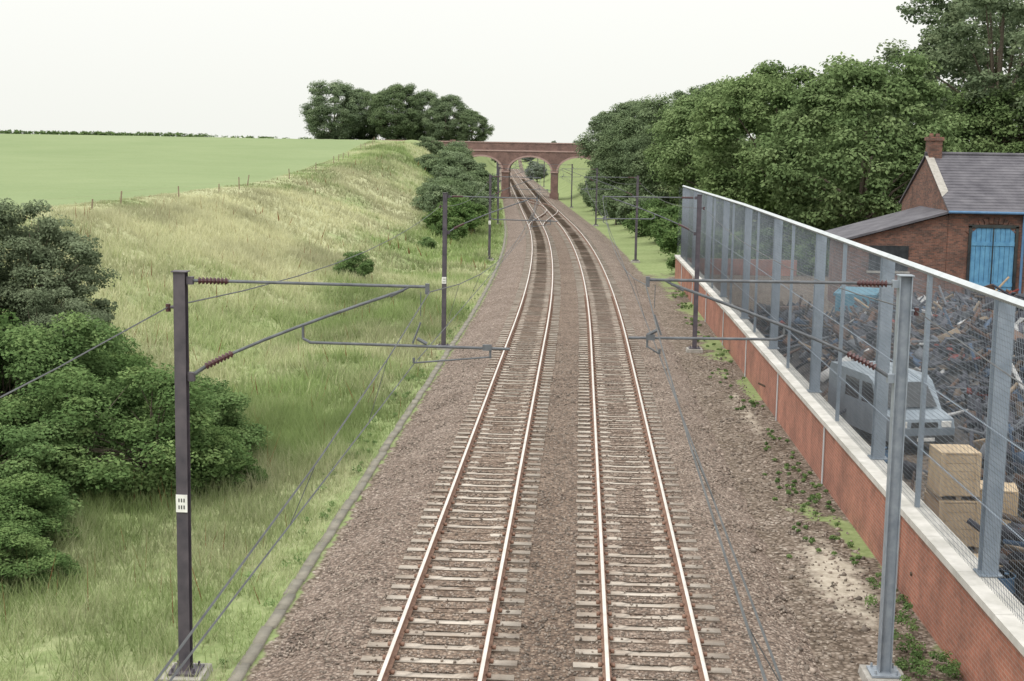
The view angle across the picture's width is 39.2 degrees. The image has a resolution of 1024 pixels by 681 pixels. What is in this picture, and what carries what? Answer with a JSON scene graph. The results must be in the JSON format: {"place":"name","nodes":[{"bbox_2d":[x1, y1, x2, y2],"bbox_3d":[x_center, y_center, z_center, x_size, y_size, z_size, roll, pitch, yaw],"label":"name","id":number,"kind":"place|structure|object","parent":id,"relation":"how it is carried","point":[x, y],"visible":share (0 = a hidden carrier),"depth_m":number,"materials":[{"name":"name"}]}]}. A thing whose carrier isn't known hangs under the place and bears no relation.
{"place":"outdoors","nodes":[
{"label":"outdoors","id":0,"kind":"place"},
{"bbox_2d":[0,134,979,680],"bbox_3d":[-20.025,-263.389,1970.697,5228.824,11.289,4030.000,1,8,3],"label":"ground","id":1,"kind":"structure","parent":0,"point":[66,170],"depth_m":51.38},
{"bbox_2d":[0,308,38,402],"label":"bramble bush","id":2,"kind":"object","parent":1,"relation":"on","point":[5,320],"visible":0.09,"depth_m":39.73,"materials":[{"name":"green plant"}]},
{"bbox_2d":[0,471,81,561],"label":"bramble bush","id":3,"kind":"object","parent":1,"relation":"on","point":[23,491],"visible":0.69,"depth_m":29.39,"materials":[{"name":"green plant"}]},
{"bbox_2d":[0,511,82,595],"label":"bramble bush","id":4,"kind":"object","parent":1,"relation":"on","point":[21,540],"visible":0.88,"depth_m":27.35,"materials":[{"name":"green plant"}]},
{"bbox_2d":[0,405,104,521],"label":"bramble bush","id":5,"kind":"object","parent":1,"relation":"on","point":[25,453],"visible":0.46,"depth_m":31.32,"materials":[{"name":"green plant"}]},
{"bbox_2d":[0,198,120,332],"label":"sallow tree","id":6,"kind":"object","parent":1,"relation":"on","point":[21,272],"visible":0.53,"depth_m":45.20,"materials":[{"name":"green plant"}]},
{"bbox_2d":[19,286,110,339],"bbox_3d":[-13.429,0.421,43.153,3.355,4.180,3.462,0,8,-7],"label":"sallow tree","id":7,"kind":"object","parent":1,"relation":"on","point":[40,303],"visible":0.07,"depth_m":42.74,"materials":[{"name":"green plant"}]},
{"bbox_2d":[0,310,141,457],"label":"bramble bush","id":8,"kind":"object","parent":1,"relation":"on","point":[48,354],"visible":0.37,"depth_m":36.85,"materials":[{"name":"green plant"}]},
{"bbox_2d":[0,321,148,391],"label":"bramble bush","id":9,"kind":"object","parent":1,"relation":"on","point":[124,350],"visible":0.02,"depth_m":41.37,"materials":[{"name":"green plant"}]},
{"bbox_2d":[12,346,165,440],"bbox_3d":[-11.803,1.751,39.762,5.666,3.579,5.947,-5,10,-37],"label":"bramble bush","id":10,"kind":"object","parent":1,"relation":"on","point":[124,361],"visible":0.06,"depth_m":39.19,"materials":[{"name":"green plant"}]},
{"bbox_2d":[0,363,252,501],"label":"bramble bush","id":11,"kind":"object","parent":1,"relation":"on","point":[73,398],"visible":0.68,"depth_m":33.72,"materials":[{"name":"green plant"}]},
{"bbox_2d":[93,371,273,462],"bbox_3d":[-8.893,2.287,38.676,5.099,2.784,5.352,4,8,23],"label":"bramble bush","id":12,"kind":"object","parent":1,"relation":"on","point":[232,402],"visible":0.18,"depth_m":38.43,"materials":[{"name":"green plant"}]},
{"bbox_2d":[0,129,380,139],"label":"hedge","id":13,"kind":"object","parent":1,"relation":"on","point":[110,133],"visible":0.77,"depth_m":480.81,"materials":[{"name":"green plant"}]},
{"bbox_2d":[115,416,267,495],"bbox_3d":[-7.795,3.026,35.594,3.044,2.121,3.309,7,10,39],"label":"bramble bush","id":14,"kind":"object","parent":1,"relation":"on","point":[218,435],"visible":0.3,"depth_m":35.12,"materials":[{"name":"green plant"}]},
{"bbox_2d":[18,136,378,208],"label":"field fence","id":15,"kind":"object","parent":1,"relation":"on","point":[120,197],"visible":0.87,"depth_m":111.42,"materials":[{"name":"brown wood"}]},
{"bbox_2d":[0,140,504,680],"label":"tall grass","id":16,"kind":"structure","parent":1,"relation":"on","point":[310,442],"depth_m":54.42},
{"bbox_2d":[299,79,368,139],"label":"oak tree","id":17,"kind":"object","parent":1,"relation":"on","point":[319,114],"visible":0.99,"depth_m":295.50,"materials":[{"name":"green plant"}]},
{"bbox_2d":[159,270,509,680],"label":"overhead line mast","id":18,"kind":"object","parent":1,"relation":"on","point":[183,375],"visible":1,"depth_m":22.32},
{"bbox_2d":[202,282,485,680],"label":"weeds","id":19,"kind":"object","parent":1,"relation":"on","point":[331,503],"visible":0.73,"depth_m":37.47,"materials":[{"name":"green plant"}]},
{"bbox_2d":[332,250,373,277],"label":"hawthorn bush","id":20,"kind":"object","parent":1,"relation":"on","point":[365,267],"visible":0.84,"depth_m":84.08,"materials":[{"name":"green plant"}]},
{"bbox_2d":[335,87,392,139],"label":"oak tree","id":21,"kind":"object","parent":1,"relation":"on","point":[370,131],"visible":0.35,"depth_m":301.56,"materials":[{"name":"green plant"}]},
{"bbox_2d":[227,218,506,680],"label":"cable trough","id":22,"kind":"object","parent":1,"relation":"on","point":[249,657],"visible":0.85,"depth_m":31.63,"materials":[{"name":"concrete"}]},
{"bbox_2d":[364,82,429,139],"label":"oak tree","id":23,"kind":"object","parent":1,"relation":"on","point":[389,98],"visible":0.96,"depth_m":294.56,"materials":[{"name":"green plant"}]},
{"bbox_2d":[390,88,451,140],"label":"oak tree","id":24,"kind":"object","parent":1,"relation":"on","point":[429,95],"visible":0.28,"depth_m":297.56,"materials":[{"name":"green plant"}]},
{"bbox_2d":[417,237,436,248],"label":"hawthorn bush","id":25,"kind":"object","parent":1,"relation":"on","point":[427,241],"visible":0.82,"depth_m":118.05,"materials":[{"name":"green plant"}]},
{"bbox_2d":[414,153,439,164],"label":"hawthorn bush","id":26,"kind":"object","parent":1,"relation":"on","point":[422,159],"visible":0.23,"depth_m":205.61,"materials":[{"name":"green plant"}]},
{"bbox_2d":[415,135,444,156],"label":"hawthorn bush","id":27,"kind":"object","parent":1,"relation":"on","point":[431,145],"visible":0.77,"depth_m":225.97,"materials":[{"name":"green plant"}]},
{"bbox_2d":[409,183,471,213],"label":"hawthorn bush","id":28,"kind":"object","parent":1,"relation":"on","point":[431,200],"visible":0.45,"depth_m":149.02,"materials":[{"name":"green plant"}]},
{"bbox_2d":[418,94,471,140],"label":"oak tree","id":29,"kind":"object","parent":1,"relation":"on","point":[447,103],"visible":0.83,"depth_m":293.75,"materials":[{"name":"green plant"}]},
{"bbox_2d":[421,156,470,180],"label":"hawthorn bush","id":30,"kind":"object","parent":1,"relation":"on","point":[441,162],"visible":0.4,"depth_m":196.23,"materials":[{"name":"green plant"}]},
{"bbox_2d":[427,216,469,240],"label":"hawthorn bush","id":31,"kind":"object","parent":1,"relation":"on","point":[460,231],"visible":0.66,"depth_m":126.55,"materials":[{"name":"green plant"}]},
{"bbox_2d":[424,164,475,183],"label":"hawthorn bush","id":32,"kind":"object","parent":1,"relation":"on","point":[447,171],"visible":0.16,"depth_m":186.56,"materials":[{"name":"green plant"}]},
{"bbox_2d":[422,201,480,229],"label":"hawthorn bush","id":33,"kind":"object","parent":1,"relation":"on","point":[436,216],"visible":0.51,"depth_m":135.19,"materials":[{"name":"green plant"}]},
{"bbox_2d":[431,176,476,195],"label":"hawthorn bush","id":34,"kind":"object","parent":1,"relation":"on","point":[451,182],"visible":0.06,"depth_m":167.37,"materials":[{"name":"green plant"}]},
{"bbox_2d":[434,149,479,172],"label":"hawthorn bush","id":35,"kind":"object","parent":1,"relation":"on","point":[469,164],"visible":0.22,"depth_m":211.07,"materials":[{"name":"green plant"}]},
{"bbox_2d":[440,139,473,156],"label":"hawthorn bush","id":36,"kind":"object","parent":1,"relation":"on","point":[459,143],"visible":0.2,"depth_m":244.94,"materials":[{"name":"green plant"}]},
{"bbox_2d":[442,145,473,159],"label":"hawthorn bush","id":37,"kind":"object","parent":1,"relation":"on","point":[455,148],"visible":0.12,"depth_m":236.30,"materials":[{"name":"green plant"}]},
{"bbox_2d":[436,195,487,230],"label":"hawthorn bush","id":38,"kind":"object","parent":1,"relation":"on","point":[472,208],"visible":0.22,"depth_m":141.38,"materials":[{"name":"green plant"}]},
{"bbox_2d":[453,184,487,214],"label":"hawthorn bush","id":39,"kind":"object","parent":1,"relation":"on","point":[469,191],"visible":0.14,"depth_m":158.81,"materials":[{"name":"green plant"}]},
{"bbox_2d":[457,173,488,190],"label":"hawthorn bush","id":40,"kind":"object","parent":1,"relation":"on","point":[486,187],"visible":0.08,"depth_m":190.70,"materials":[{"name":"green plant"}]},
{"bbox_2d":[455,109,494,140],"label":"oak tree","id":41,"kind":"object","parent":1,"relation":"on","point":[474,119],"visible":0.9,"depth_m":292.72,"materials":[{"name":"green plant"}]},
{"bbox_2d":[463,180,496,212],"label":"hawthorn bush","id":42,"kind":"object","parent":1,"relation":"on","point":[482,192],"visible":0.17,"depth_m":178.32,"materials":[{"name":"green plant"}]},
{"bbox_2d":[461,169,501,200],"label":"hawthorn bush","id":43,"kind":"object","parent":1,"relation":"on","point":[480,173],"visible":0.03,"depth_m":202.04,"materials":[{"name":"green plant"}]},
{"bbox_2d":[468,162,500,186],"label":"hawthorn bush","id":44,"kind":"object","parent":1,"relation":"on","point":[482,168],"visible":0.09,"depth_m":226.20,"materials":[{"name":"green plant"}]},
{"bbox_2d":[392,140,594,199],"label":"railway overbridge","id":45,"kind":"object","parent":1,"relation":"on","point":[556,155],"visible":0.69,"depth_m":255.58,"materials":[{"name":"brick"}]},
{"bbox_2d":[436,193,557,349],"bbox_3d":[-0.698,-2.617,60.092,5.120,7.015,0.760,1,8,3],"label":"overhead line mast","id":46,"kind":"object","parent":1,"relation":"on","point":[446,196],"visible":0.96,"depth_m":59.87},
{"bbox_2d":[0,159,1023,680],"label":"overhead wires","id":47,"kind":"object","parent":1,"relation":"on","point":[752,637],"visible":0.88,"depth_m":13.74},
{"bbox_2d":[495,167,531,224],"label":"overhead line mast","id":48,"kind":"object","parent":1,"relation":"on","point":[499,168],"visible":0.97,"depth_m":164.35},
{"bbox_2d":[484,175,547,260],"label":"overhead line mast","id":49,"kind":"object","parent":1,"relation":"on","point":[489,223],"visible":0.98,"depth_m":109.67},
{"bbox_2d":[525,162,548,181],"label":"distant oak tree","id":50,"kind":"object","parent":1,"relation":"on","point":[535,172],"visible":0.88,"depth_m":396.08,"materials":[{"name":"green plant"}]},
{"bbox_2d":[253,169,826,680],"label":"ballast","id":51,"kind":"structure","parent":1,"relation":"on","point":[489,321],"depth_m":31.07,"materials":[{"name":"gravel"}]},
{"bbox_2d":[352,179,560,680],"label":"railway sleepers","id":52,"kind":"object","parent":51,"relation":"on","point":[532,289],"visible":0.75,"depth_m":32.97,"materials":[{"name":"concrete"}]},
{"bbox_2d":[377,173,553,680],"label":"railway track","id":53,"kind":"structure","parent":51,"relation":"on","point":[388,663],"depth_m":30.61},
{"bbox_2d":[519,197,557,226],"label":"railway crossover","id":54,"kind":"object","parent":53,"relation":"on","point":[543,207],"visible":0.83,"depth_m":205.64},
{"bbox_2d":[255,341,945,680],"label":"ballast stones","id":55,"kind":"object","parent":51,"relation":"on","point":[829,601],"visible":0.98,"depth_m":30.34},
{"bbox_2d":[513,169,709,680],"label":"railway track","id":56,"kind":"structure","parent":51,"relation":"on","point":[696,646],"depth_m":31.30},
{"bbox_2d":[518,179,731,680],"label":"railway sleepers","id":57,"kind":"object","parent":51,"relation":"on","point":[580,666],"visible":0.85,"depth_m":33.45,"materials":[{"name":"concrete"}]},
{"bbox_2d":[377,294,713,680],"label":"rail clips","id":58,"kind":"object","parent":57,"relation":"on","point":[491,660],"visible":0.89,"depth_m":32.75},
{"bbox_2d":[562,168,598,225],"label":"overhead line mast","id":59,"kind":"object","parent":1,"relation":"on","point":[596,182],"visible":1,"depth_m":164.69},
{"bbox_2d":[582,182,606,206],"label":"hawthorn bush","id":60,"kind":"object","parent":1,"relation":"on","point":[586,196],"visible":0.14,"depth_m":204.35,"materials":[{"name":"green plant"}]},
{"bbox_2d":[588,181,625,214],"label":"hawthorn bush","id":61,"kind":"object","parent":1,"relation":"on","point":[601,191],"visible":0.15,"depth_m":191.07,"materials":[{"name":"green plant"}]},
{"bbox_2d":[572,98,651,176],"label":"chestnut tree","id":62,"kind":"object","parent":1,"relation":"on","point":[589,146],"visible":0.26,"depth_m":217.06,"materials":[{"name":"green plant"}]},
{"bbox_2d":[585,176,639,262],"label":"overhead line mast","id":63,"kind":"object","parent":1,"relation":"on","point":[635,260],"visible":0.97,"depth_m":110.15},
{"bbox_2d":[591,185,634,216],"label":"hawthorn bush","id":64,"kind":"object","parent":1,"relation":"on","point":[608,188],"visible":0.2,"depth_m":177.78,"materials":[{"name":"green plant"}]},
{"bbox_2d":[600,187,641,224],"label":"hawthorn bush","id":65,"kind":"object","parent":1,"relation":"on","point":[610,204],"visible":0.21,"depth_m":165.00,"materials":[{"name":"green plant"}]},
{"bbox_2d":[584,104,692,188],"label":"chestnut tree","id":66,"kind":"object","parent":1,"relation":"on","point":[627,119],"visible":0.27,"depth_m":190.80,"materials":[{"name":"green plant"}]},
{"bbox_2d":[615,194,662,223],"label":"hawthorn bush","id":67,"kind":"object","parent":1,"relation":"on","point":[624,209],"visible":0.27,"depth_m":153.20,"materials":[{"name":"green plant"}]},
{"bbox_2d":[622,198,673,236],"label":"hawthorn bush","id":68,"kind":"object","parent":1,"relation":"on","point":[630,223],"visible":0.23,"depth_m":141.33,"materials":[{"name":"green plant"}]},
{"bbox_2d":[596,194,704,352],"bbox_3d":[5.857,-2.643,60.682,4.720,7.095,0.760,1,8,3],"label":"overhead line mast","id":69,"kind":"object","parent":1,"relation":"on","point":[694,348],"visible":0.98,"depth_m":60.37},
{"bbox_2d":[638,204,681,239],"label":"hawthorn bush","id":70,"kind":"object","parent":1,"relation":"on","point":[669,211],"visible":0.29,"depth_m":130.38,"materials":[{"name":"green plant"}]},
{"bbox_2d":[617,92,745,206],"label":"chestnut tree","id":71,"kind":"object","parent":1,"relation":"on","point":[635,157],"visible":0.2,"depth_m":163.90,"materials":[{"name":"green plant"}]},
{"bbox_2d":[666,251,701,271],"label":"hawthorn bush","id":72,"kind":"object","parent":1,"relation":"on","point":[670,263],"visible":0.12,"depth_m":99.52,"materials":[{"name":"green plant"}]},
{"bbox_2d":[656,221,712,255],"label":"hawthorn bush","id":73,"kind":"object","parent":1,"relation":"on","point":[668,242],"visible":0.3,"depth_m":110.59,"materials":[{"name":"green plant"}]},
{"bbox_2d":[650,209,718,251],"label":"hawthorn bush","id":74,"kind":"object","parent":1,"relation":"on","point":[662,226],"visible":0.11,"depth_m":120.97,"materials":[{"name":"green plant"}]},
{"bbox_2d":[667,83,744,138],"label":"chestnut tree","id":75,"kind":"object","parent":1,"relation":"on","point":[675,94],"visible":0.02,"depth_m":204.21,"materials":[{"name":"green plant"}]},
{"bbox_2d":[678,227,734,257],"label":"hawthorn bush","id":76,"kind":"object","parent":1,"relation":"on","point":[711,244],"visible":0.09,"depth_m":102.64,"materials":[{"name":"green plant"}]},
{"bbox_2d":[643,75,801,220],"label":"chestnut tree","id":77,"kind":"object","parent":1,"relation":"on","point":[674,135],"visible":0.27,"depth_m":137.79,"materials":[{"name":"green plant"}]},
{"bbox_2d":[721,228,795,259],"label":"hawthorn bush","id":78,"kind":"object","parent":1,"relation":"on","point":[769,244],"visible":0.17,"depth_m":98.38,"materials":[{"name":"green plant"}]},
{"bbox_2d":[628,274,918,680],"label":"overhead line mast","id":79,"kind":"object","parent":1,"relation":"on","point":[884,669],"visible":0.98,"depth_m":22.79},
{"bbox_2d":[685,59,893,240],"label":"chestnut tree","id":80,"kind":"object","parent":1,"relation":"on","point":[771,84],"visible":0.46,"depth_m":114.72,"materials":[{"name":"green plant"}]},
{"bbox_2d":[783,235,829,275],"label":"hawthorn bush","id":81,"kind":"object","parent":1,"relation":"on","point":[808,260],"visible":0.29,"depth_m":96.11,"materials":[{"name":"green plant"}]},
{"bbox_2d":[672,290,962,680],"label":"weeds","id":82,"kind":"object","parent":1,"relation":"on","point":[918,659],"visible":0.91,"depth_m":26.84,"materials":[{"name":"green plant"}]},
{"bbox_2d":[675,255,1023,680],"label":"brick wall","id":83,"kind":"structure","parent":1,"relation":"on","point":[971,622],"depth_m":29.84,"materials":[{"name":"brick"}]},
{"bbox_2d":[681,185,1023,578],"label":"fence","id":84,"kind":"object","parent":83,"relation":"on","point":[996,295],"visible":0.69,"depth_m":28.02,"materials":[{"name":"metal"}]},
{"bbox_2d":[677,187,1023,623],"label":"fence wire mesh","id":85,"kind":"object","parent":84,"relation":"attached to","point":[690,258],"visible":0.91,"depth_m":32.79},
{"bbox_2d":[748,46,975,247],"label":"chestnut tree","id":86,"kind":"object","parent":1,"relation":"on","point":[797,185],"visible":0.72,"depth_m":95.17,"materials":[{"name":"green plant"}]},
{"bbox_2d":[737,276,1023,605],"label":"scrap metal heap","id":87,"kind":"object","parent":1,"relation":"on","point":[912,469],"visible":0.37,"depth_m":47.48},
{"bbox_2d":[828,361,954,446],"bbox_3d":[10.947,1.898,41.627,2.240,1.995,4.495,-1,8,-12],"label":"parked van","id":88,"kind":"object","parent":1,"relation":"on","point":[913,431],"visible":0.32,"depth_m":40.79,"materials":[{"name":"paint"}]},
{"bbox_2d":[768,308,1023,601],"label":"scrap soil mound","id":89,"kind":"object","parent":1,"relation":"on","point":[807,376],"visible":0.01,"depth_m":45.44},
{"bbox_2d":[833,286,878,312],"bbox_3d":[15.844,-1.548,65.693,1.930,1.520,3.760,4,8,18],"label":"waste skip","id":90,"kind":"object","parent":89,"relation":"on","point":[852,294],"visible":0.09,"depth_m":64.18,"materials":[{"name":"paint"}]},
{"bbox_2d":[829,75,972,223],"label":"chestnut tree","id":91,"kind":"object","parent":1,"relation":"on","point":[896,133],"depth_m":122.20,"materials":[{"name":"green plant"}]},
{"bbox_2d":[827,159,1023,302],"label":"walls","id":92,"kind":"structure","parent":1,"relation":"on","point":[939,243],"depth_m":74.16,"materials":[{"name":"brick"}]},
{"bbox_2d":[867,245,909,273],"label":"window","id":93,"kind":"structure","parent":92,"relation":"attached to","point":[901,251],"depth_m":74.17,"materials":[{"name":"grey glass"}]},
{"bbox_2d":[826,152,1023,239],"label":"roof","id":94,"kind":"structure","parent":92,"relation":"on","point":[980,181],"depth_m":76.24,"materials":[{"name":"tile"}]},
{"bbox_2d":[924,133,944,157],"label":"chimney","id":95,"kind":"object","parent":94,"relation":"on","point":[934,145],"visible":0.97,"depth_m":78.36,"materials":[{"name":"brick"}]},
{"bbox_2d":[926,156,947,196],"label":"verge flashing","id":96,"kind":"object","parent":94,"relation":"on","point":[938,177],"visible":1,"depth_m":76.67,"materials":[{"name":"concrete"}]},
{"bbox_2d":[949,211,1023,293],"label":"gutter","id":97,"kind":"object","parent":92,"relation":"attached to","point":[1002,213],"visible":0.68,"depth_m":73.36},
{"bbox_2d":[965,218,1020,294],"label":"door frame","id":98,"kind":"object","parent":92,"relation":"attached to","point":[1006,224],"depth_m":73.73,"materials":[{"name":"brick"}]},
{"bbox_2d":[969,228,1014,290],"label":"door","id":99,"kind":"structure","parent":98,"relation":"attached to","point":[983,249],"depth_m":73.95,"materials":[{"name":"blue paint"}]},
{"bbox_2d":[868,0,1023,150],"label":"ash tree","id":100,"kind":"object","parent":1,"relation":"on","point":[950,56],"visible":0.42,"depth_m":107.26,"materials":[{"name":"green plant"}]},
{"bbox_2d":[924,491,980,550],"bbox_3d":[9.346,3.839,30.577,0.950,1.080,0.970,1,8,-3],"label":"wooden crate","id":101,"kind":"object","parent":1,"relation":"on","point":[931,502],"visible":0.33,"depth_m":30.11,"materials":[{"name":"brown wood"}]},
{"bbox_2d":[926,444,981,500],"bbox_3d":[9.364,2.794,30.435,0.900,1.030,0.920,1,8,0],"label":"wooden crate","id":102,"kind":"object","parent":101,"relation":"on","point":[933,469],"visible":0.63,"depth_m":30.02,"materials":[{"name":"brown wood"}]},
{"bbox_2d":[896,0,1023,142],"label":"ash tree","id":103,"kind":"object","parent":1,"relation":"on","point":[973,13],"visible":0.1,"depth_m":123.77,"materials":[{"name":"green plant"}]},
{"bbox_2d":[900,78,1023,180],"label":"chestnut tree","id":104,"kind":"object","parent":1,"relation":"on","point":[988,107],"visible":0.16,"depth_m":102.56,"materials":[{"name":"green plant"}]},
{"bbox_2d":[980,480,1018,524],"bbox_3d":[10.656,3.719,31.811,1.000,1.030,0.970,3,8,14],"label":"wooden crate","id":105,"kind":"object","parent":1,"relation":"on","point":[1012,495],"visible":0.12,"depth_m":31.28,"materials":[{"name":"brown wood"}]},
{"bbox_2d":[998,570,1015,593],"bbox_3d":[8.657,4.586,25.660,0.610,0.900,0.610,1,8,3],"label":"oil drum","id":106,"kind":"object","parent":1,"relation":"on","point":[1012,589],"visible":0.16,"depth_m":25.40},
{"bbox_2d":[1011,24,1023,141],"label":"ash tree","id":107,"kind":"object","parent":1,"relation":"on","point":[1020,33],"visible":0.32,"depth_m":100.00,"materials":[{"name":"green plant"}]},
{"bbox_2d":[0,0,1023,142],"label":"sky","id":108,"kind":"structure","parent":0,"point":[538,70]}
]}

